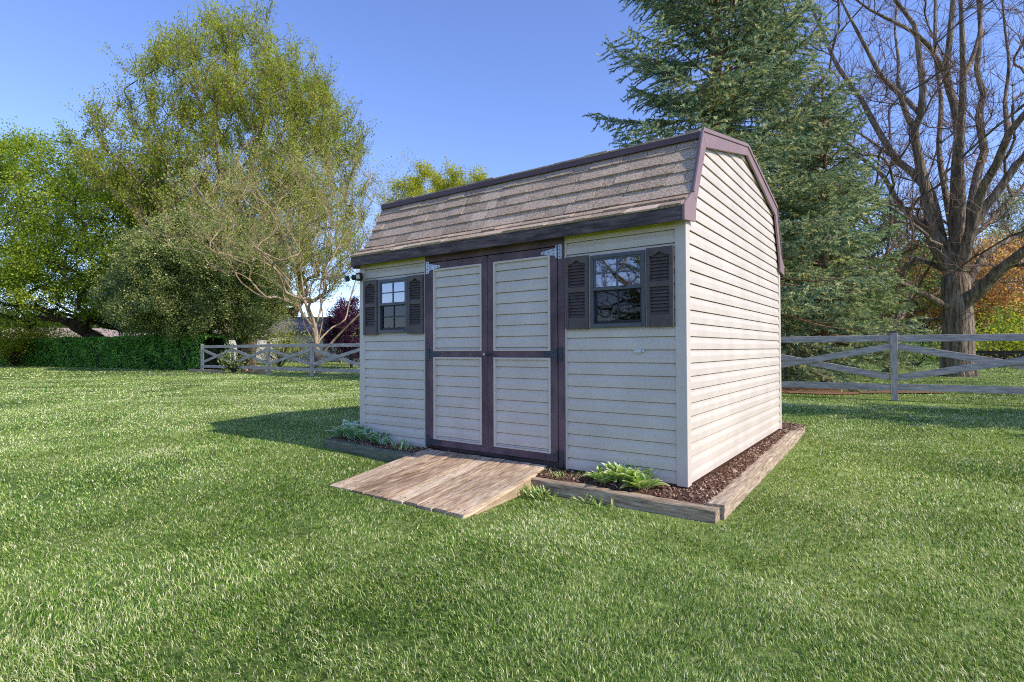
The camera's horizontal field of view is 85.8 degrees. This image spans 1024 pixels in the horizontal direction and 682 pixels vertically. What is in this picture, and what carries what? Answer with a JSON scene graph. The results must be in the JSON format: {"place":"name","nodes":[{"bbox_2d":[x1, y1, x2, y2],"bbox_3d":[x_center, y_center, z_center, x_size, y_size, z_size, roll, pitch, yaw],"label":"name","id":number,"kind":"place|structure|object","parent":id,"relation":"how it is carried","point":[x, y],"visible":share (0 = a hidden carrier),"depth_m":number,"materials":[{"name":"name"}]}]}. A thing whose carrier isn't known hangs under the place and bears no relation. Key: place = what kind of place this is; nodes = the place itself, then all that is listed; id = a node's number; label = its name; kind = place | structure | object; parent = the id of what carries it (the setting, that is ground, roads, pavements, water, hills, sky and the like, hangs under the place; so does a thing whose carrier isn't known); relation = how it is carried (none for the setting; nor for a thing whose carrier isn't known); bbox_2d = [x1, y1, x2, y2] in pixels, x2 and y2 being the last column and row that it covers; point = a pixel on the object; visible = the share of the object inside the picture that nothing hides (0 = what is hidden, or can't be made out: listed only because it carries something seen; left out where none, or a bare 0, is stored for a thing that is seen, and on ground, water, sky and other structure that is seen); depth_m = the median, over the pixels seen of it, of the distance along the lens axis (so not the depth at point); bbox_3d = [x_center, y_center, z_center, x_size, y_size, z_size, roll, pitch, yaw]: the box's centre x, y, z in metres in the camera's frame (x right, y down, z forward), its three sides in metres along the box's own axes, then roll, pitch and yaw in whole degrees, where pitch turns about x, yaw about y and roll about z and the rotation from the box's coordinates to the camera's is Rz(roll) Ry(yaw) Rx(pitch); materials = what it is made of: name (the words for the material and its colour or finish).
{"place":"outdoors","nodes":[
{"label":"outdoors","id":0,"kind":"place"},
{"bbox_2d":[2,327,145,337],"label":"house","id":1,"kind":"structure","parent":0,"point":[107,330],"depth_m":74.72,"materials":[{"name":"beige"}]},
{"bbox_2d":[147,327,266,359],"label":"house","id":2,"kind":"structure","parent":0,"point":[234,342],"depth_m":63.20,"materials":[{"name":"white"}]},
{"bbox_2d":[0,355,1023,681],"bbox_3d":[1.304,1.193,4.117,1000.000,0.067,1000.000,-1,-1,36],"label":"lawn","id":3,"kind":"structure","parent":0,"point":[566,603],"depth_m":3.06,"materials":[{"name":"green plant"}]},
{"bbox_2d":[0,312,36,364],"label":"shrub","id":4,"kind":"object","parent":3,"relation":"on","point":[7,345],"visible":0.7,"depth_m":40.78,"materials":[{"name":"green plant"}]},
{"bbox_2d":[0,302,75,365],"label":"shrub","id":5,"kind":"object","parent":3,"relation":"on","point":[13,361],"visible":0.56,"depth_m":42.83,"materials":[{"name":"green plant"}]},
{"bbox_2d":[11,324,101,354],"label":"shrub","id":6,"kind":"object","parent":3,"relation":"on","point":[64,335],"visible":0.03,"depth_m":47.89,"materials":[{"name":"green plant"}]},
{"bbox_2d":[59,329,123,336],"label":"shrub","id":7,"kind":"object","parent":3,"relation":"on","point":[97,331],"depth_m":52.23,"materials":[{"name":"plant"}]},
{"bbox_2d":[0,116,213,337],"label":"maple tree","id":8,"kind":"object","parent":3,"relation":"on","point":[22,261],"visible":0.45,"depth_m":36.33,"materials":[{"name":"green plant"}]},
{"bbox_2d":[0,333,231,369],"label":"clipped hedge","id":9,"kind":"object","parent":3,"relation":"on","point":[145,352],"visible":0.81,"depth_m":35.47,"materials":[{"name":"green plant"}]},
{"bbox_2d":[118,327,161,335],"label":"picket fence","id":10,"kind":"object","parent":3,"relation":"on","point":[134,331],"depth_m":41.10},
{"bbox_2d":[84,200,301,344],"bbox_3d":[-18.335,-3.374,33.766,11.677,10.405,11.828,-1,-1,36],"label":"holly tree","id":11,"kind":"object","parent":3,"relation":"on","point":[179,297],"visible":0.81,"depth_m":30.75,"materials":[{"name":"green plant"}]},
{"bbox_2d":[188,369,224,372],"bbox_3d":[-16.303,1.596,29.351,3.692,0.172,0.172,-1,-1,36],"label":"landscape timber","id":12,"kind":"object","parent":3,"relation":"on","point":[204,370],"visible":0.88,"depth_m":29.26,"materials":[{"name":"wood"}]},
{"bbox_2d":[56,0,385,365],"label":"cottonwood tree","id":13,"kind":"object","parent":3,"relation":"on","point":[225,88],"visible":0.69,"depth_m":35.54,"materials":[{"name":"green plant"}]},
{"bbox_2d":[216,346,252,372],"bbox_3d":[-14.272,0.940,28.126,1.766,1.419,1.737,-1,-1,36],"label":"shrub","id":14,"kind":"object","parent":3,"relation":"on","point":[233,369],"visible":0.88,"depth_m":28.04,"materials":[{"name":"green plant"}]},
{"bbox_2d":[255,369,264,373],"bbox_3d":[-12.564,1.514,27.520,0.601,0.200,0.286,-1,-1,36],"label":"edging stone","id":15,"kind":"object","parent":3,"relation":"on","point":[261,371],"visible":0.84,"depth_m":27.36,"materials":[{"name":"grey stone"}]},
{"bbox_2d":[129,119,417,373],"bbox_3d":[-10.197,-4.535,26.783,14.397,12.370,14.050,-1,-1,36],"label":"crabapple tree","id":16,"kind":"object","parent":3,"relation":"on","point":[311,319],"visible":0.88,"depth_m":25.55,"materials":[{"name":"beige plant"}]},
{"bbox_2d":[239,311,320,366],"bbox_3d":[-15.643,-0.133,36.699,4.835,3.868,5.102,0,-1,-8],"label":"shrub","id":17,"kind":"object","parent":3,"relation":"on","point":[289,349],"visible":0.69,"depth_m":36.67,"materials":[{"name":"green plant"}]},
{"bbox_2d":[265,316,359,361],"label":"house","id":18,"kind":"structure","parent":3,"relation":"on","point":[299,323],"depth_m":54.52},
{"bbox_2d":[322,339,332,350],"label":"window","id":19,"kind":"structure","parent":18,"relation":"in","point":[323,342],"depth_m":54.87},
{"bbox_2d":[278,349,359,363],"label":"split rail fence","id":20,"kind":"object","parent":3,"relation":"on","point":[340,361],"visible":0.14,"depth_m":47.21,"materials":[{"name":"grey wood"}]},
{"bbox_2d":[318,295,359,367],"bbox_3d":[-10.276,-0.632,34.428,3.998,4.871,3.992,0,-1,7],"label":"plum tree","id":21,"kind":"object","parent":3,"relation":"on","point":[339,315],"visible":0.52,"depth_m":33.83,"materials":[{"name":"purple plant"}]},
{"bbox_2d":[324,306,359,364],"bbox_3d":[-10.631,-1.159,40.376,6.732,6.015,6.559,0,-1,-29],"label":"shrub","id":22,"kind":"object","parent":3,"relation":"on","point":[351,336],"visible":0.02,"depth_m":39.62,"materials":[{"name":"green plant"}]},
{"bbox_2d":[324,439,416,461],"bbox_3d":[-1.528,1.187,5.840,1.484,0.178,0.128,-1,-1,39],"label":"landscape timber","id":23,"kind":"object","parent":3,"relation":"on","point":[380,453],"visible":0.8,"depth_m":5.78,"materials":[{"name":"wood"}]},
{"bbox_2d":[371,154,490,223],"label":"cottonwood tree","id":24,"kind":"object","parent":3,"relation":"on","point":[418,188],"visible":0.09,"depth_m":49.46,"materials":[{"name":"green plant"}]},
{"bbox_2d":[330,449,545,518],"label":"wooden ramp","id":25,"kind":"structure","parent":3,"relation":"on","point":[459,485],"depth_m":4.52,"materials":[{"name":"wood"}]},
{"bbox_2d":[0,302,1018,353],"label":"distant woods","id":26,"kind":"object","parent":3,"relation":"on","point":[128,327],"depth_m":86.64,"materials":[{"name":"green plant"}]},
{"bbox_2d":[520,482,572,504],"bbox_3d":[0.255,1.172,4.376,0.624,0.103,0.383,-1,-1,36],"label":"grass tuft","id":27,"kind":"object","parent":3,"relation":"on","point":[542,492],"visible":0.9,"depth_m":4.32,"materials":[{"name":"green plant"}]},
{"bbox_2d":[325,422,807,504],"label":"mulch","id":28,"kind":"object","parent":3,"relation":"on","point":[704,489],"visible":0.24,"depth_m":4.53,"materials":[{"name":"wood"}]},
{"bbox_2d":[326,420,359,436],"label":"hosta plant","id":29,"kind":"object","parent":28,"relation":"on","point":[339,433],"visible":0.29,"depth_m":6.33,"materials":[{"name":"green plant"}]},
{"bbox_2d":[332,419,366,438],"bbox_3d":[-1.784,1.009,6.224,0.397,0.230,0.444,0,-1,13],"label":"hosta plant","id":30,"kind":"object","parent":28,"relation":"on","point":[348,430],"visible":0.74,"depth_m":6.16,"materials":[{"name":"green plant"}]},
{"bbox_2d":[352,426,375,440],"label":"hosta plant","id":31,"kind":"object","parent":28,"relation":"on","point":[362,433],"visible":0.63,"depth_m":6.05,"materials":[{"name":"green plant"}]},
{"bbox_2d":[366,429,389,442],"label":"hosta plant","id":32,"kind":"object","parent":28,"relation":"on","point":[372,437],"visible":0.69,"depth_m":5.96,"materials":[{"name":"green plant"}]},
{"bbox_2d":[374,435,392,444],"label":"hosta plant","id":33,"kind":"object","parent":28,"relation":"on","point":[385,439],"visible":0.92,"depth_m":5.86,"materials":[{"name":"green plant"}]},
{"bbox_2d":[383,437,412,450],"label":"perennial shoots","id":34,"kind":"object","parent":28,"relation":"on","point":[406,444],"visible":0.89,"depth_m":5.71,"materials":[{"name":"green plant"}]},
{"bbox_2d":[540,466,578,477],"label":"perennial shoots","id":35,"kind":"object","parent":28,"relation":"on","point":[559,473],"visible":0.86,"depth_m":4.56,"materials":[{"name":"green plant"}]},
{"bbox_2d":[344,127,783,487],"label":"garden shed","id":36,"kind":"structure","parent":28,"relation":"on","point":[589,312],"depth_m":4.98,"materials":[{"name":"plastic"}]},
{"bbox_2d":[378,277,406,332],"bbox_3d":[-1.283,-0.383,5.993,0.481,0.588,0.076,-1,-1,36],"label":"window","id":37,"kind":"structure","parent":36,"relation":"in","point":[381,304],"depth_m":5.99,"materials":[{"name":"plastic"}]},
{"bbox_2d":[426,256,487,452],"bbox_3d":[-0.547,0.129,5.447,0.808,1.894,0.063,-1,-1,36],"label":"door","id":38,"kind":"structure","parent":36,"relation":"in","point":[458,289],"depth_m":5.41,"materials":[{"name":"brown paint"}]},
{"bbox_2d":[483,244,562,464],"bbox_3d":[0.092,0.119,4.960,0.831,1.894,0.104,-1,-1,36],"label":"door","id":39,"kind":"structure","parent":36,"relation":"in","point":[524,354],"depth_m":4.96,"materials":[{"name":"brown paint"}]},
{"bbox_2d":[589,250,645,327],"bbox_3d":[0.855,-0.409,4.449,0.502,0.599,0.076,-1,-1,36],"label":"window","id":40,"kind":"structure","parent":36,"relation":"in","point":[593,289],"depth_m":4.44,"materials":[{"name":"plastic"}]},
{"bbox_2d":[583,463,616,482],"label":"hosta plant","id":41,"kind":"object","parent":28,"relation":"on","point":[600,475],"visible":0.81,"depth_m":4.30,"materials":[{"name":"green plant"}]},
{"bbox_2d":[601,460,652,483],"bbox_3d":[0.895,1.019,4.255,0.395,0.189,0.418,0,-1,5],"label":"hosta plant","id":42,"kind":"object","parent":28,"relation":"on","point":[616,470],"visible":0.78,"depth_m":4.22,"materials":[{"name":"green plant"}]},
{"bbox_2d":[619,467,669,488],"bbox_3d":[0.958,1.036,4.158,0.336,0.152,0.327,0,-1,-22],"label":"hosta plant","id":43,"kind":"object","parent":28,"relation":"on","point":[642,480],"visible":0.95,"depth_m":4.12,"materials":[{"name":"green plant"}]},
{"bbox_2d":[569,494,614,507],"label":"grass tuft","id":44,"kind":"object","parent":3,"relation":"on","point":[592,500],"visible":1,"depth_m":4.11,"materials":[{"name":"green plant"}]},
{"bbox_2d":[200,331,1023,403],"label":"crossbuck fence","id":45,"kind":"object","parent":3,"relation":"on","point":[893,346],"visible":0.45,"depth_m":12.22,"materials":[{"name":"grey wood"}]},
{"bbox_2d":[531,476,720,523],"bbox_3d":[0.707,1.198,4.153,1.678,0.172,0.106,-1,-1,37],"label":"landscape timber","id":46,"kind":"object","parent":3,"relation":"on","point":[669,507],"visible":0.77,"depth_m":3.98,"materials":[{"name":"brown wood"}]},
{"bbox_2d":[705,425,804,519],"bbox_3d":[2.660,1.206,5.648,0.142,0.173,4.644,-1,-1,34],"label":"landscape timber","id":47,"kind":"object","parent":3,"relation":"on","point":[729,498],"visible":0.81,"depth_m":4.63,"materials":[{"name":"brown wood"}]},
{"bbox_2d":[582,0,933,394],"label":"spruce tree","id":48,"kind":"object","parent":3,"relation":"on","point":[719,94],"visible":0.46,"depth_m":14.74,"materials":[{"name":"green plant"}]},
{"bbox_2d":[751,54,922,381],"bbox_3d":[10.424,-4.770,20.688,8.229,12.835,7.918,-1,-1,36],"label":"spruce tree","id":49,"kind":"object","parent":3,"relation":"on","point":[888,309],"visible":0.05,"depth_m":19.28,"materials":[{"name":"green plant"}]},
{"bbox_2d":[773,69,929,381],"bbox_3d":[9.761,-3.507,17.095,5.045,9.941,5.511,-1,-1,36],"label":"spruce tree","id":50,"kind":"object","parent":3,"relation":"on","point":[846,262],"visible":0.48,"depth_m":16.55,"materials":[{"name":"green plant"}]},
{"bbox_2d":[692,0,1023,376],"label":"maple tree","id":51,"kind":"object","parent":3,"relation":"on","point":[961,294],"visible":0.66,"depth_m":21.45,"materials":[{"name":"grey plant"}]},
{"bbox_2d":[781,387,944,393],"bbox_3d":[6.186,1.337,16.142,5.878,0.001,9.170,0,-1,-34],"label":"needle bed","id":52,"kind":"object","parent":3,"relation":"on","point":[814,391],"visible":0.14,"depth_m":14.14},
{"bbox_2d":[795,192,982,333],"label":"shade tree","id":53,"kind":"object","parent":3,"relation":"on","point":[922,288],"visible":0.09,"depth_m":46.38,"materials":[{"name":"green plant"}]},
{"bbox_2d":[879,330,940,367],"bbox_3d":[21.656,0.461,29.912,4.108,2.114,3.901,0,-1,-7],"label":"shrub","id":54,"kind":"object","parent":3,"relation":"on","point":[919,362],"visible":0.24,"depth_m":29.57,"materials":[{"name":"green plant"}]},
{"bbox_2d":[811,123,1018,372],"bbox_3d":[17.657,-4.321,25.495,8.858,11.755,8.960,-1,-1,36],"label":"ash tree","id":55,"kind":"object","parent":3,"relation":"on","point":[900,316],"visible":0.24,"depth_m":24.90,"materials":[{"name":"grey plant"}]},
{"bbox_2d":[869,241,1011,358],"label":"orange tree","id":56,"kind":"object","parent":3,"relation":"on","point":[907,315],"visible":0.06,"depth_m":50.80,"materials":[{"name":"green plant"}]},
{"bbox_2d":[864,314,1017,358],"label":"bush","id":57,"kind":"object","parent":3,"relation":"on","point":[925,322],"depth_m":54.03,"materials":[{"name":"plant"}]},
{"bbox_2d":[910,313,991,361],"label":"shrub","id":58,"kind":"object","parent":3,"relation":"on","point":[938,345],"visible":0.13,"depth_m":43.98,"materials":[{"name":"green plant"}]},
{"bbox_2d":[897,225,1023,354],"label":"orange tree","id":59,"kind":"object","parent":3,"relation":"on","point":[1007,296],"visible":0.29,"depth_m":44.71,"materials":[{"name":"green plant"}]},
{"bbox_2d":[927,303,1023,358],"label":"shrub","id":60,"kind":"object","parent":3,"relation":"on","point":[989,344],"visible":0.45,"depth_m":34.19,"materials":[{"name":"green plant"}]},
{"bbox_2d":[974,178,1023,320],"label":"maple tree","id":61,"kind":"object","parent":3,"relation":"on","point":[1019,202],"visible":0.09,"depth_m":53.46,"materials":[{"name":"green plant"}]},
{"bbox_2d":[975,295,1023,357],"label":"shrub","id":62,"kind":"object","parent":3,"relation":"on","point":[1005,317],"visible":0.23,"depth_m":36.83,"materials":[{"name":"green plant"}]},
{"bbox_2d":[976,351,1023,367],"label":"arched railing","id":63,"kind":"object","parent":3,"relation":"on","point":[1004,353],"visible":0.23,"depth_m":29.86,"materials":[{"name":"brown wood"}]},
{"bbox_2d":[0,0,1023,316],"label":"sky","id":64,"kind":"structure","parent":0,"point":[505,87],"materials":[{"name":"blue"}]}
]}

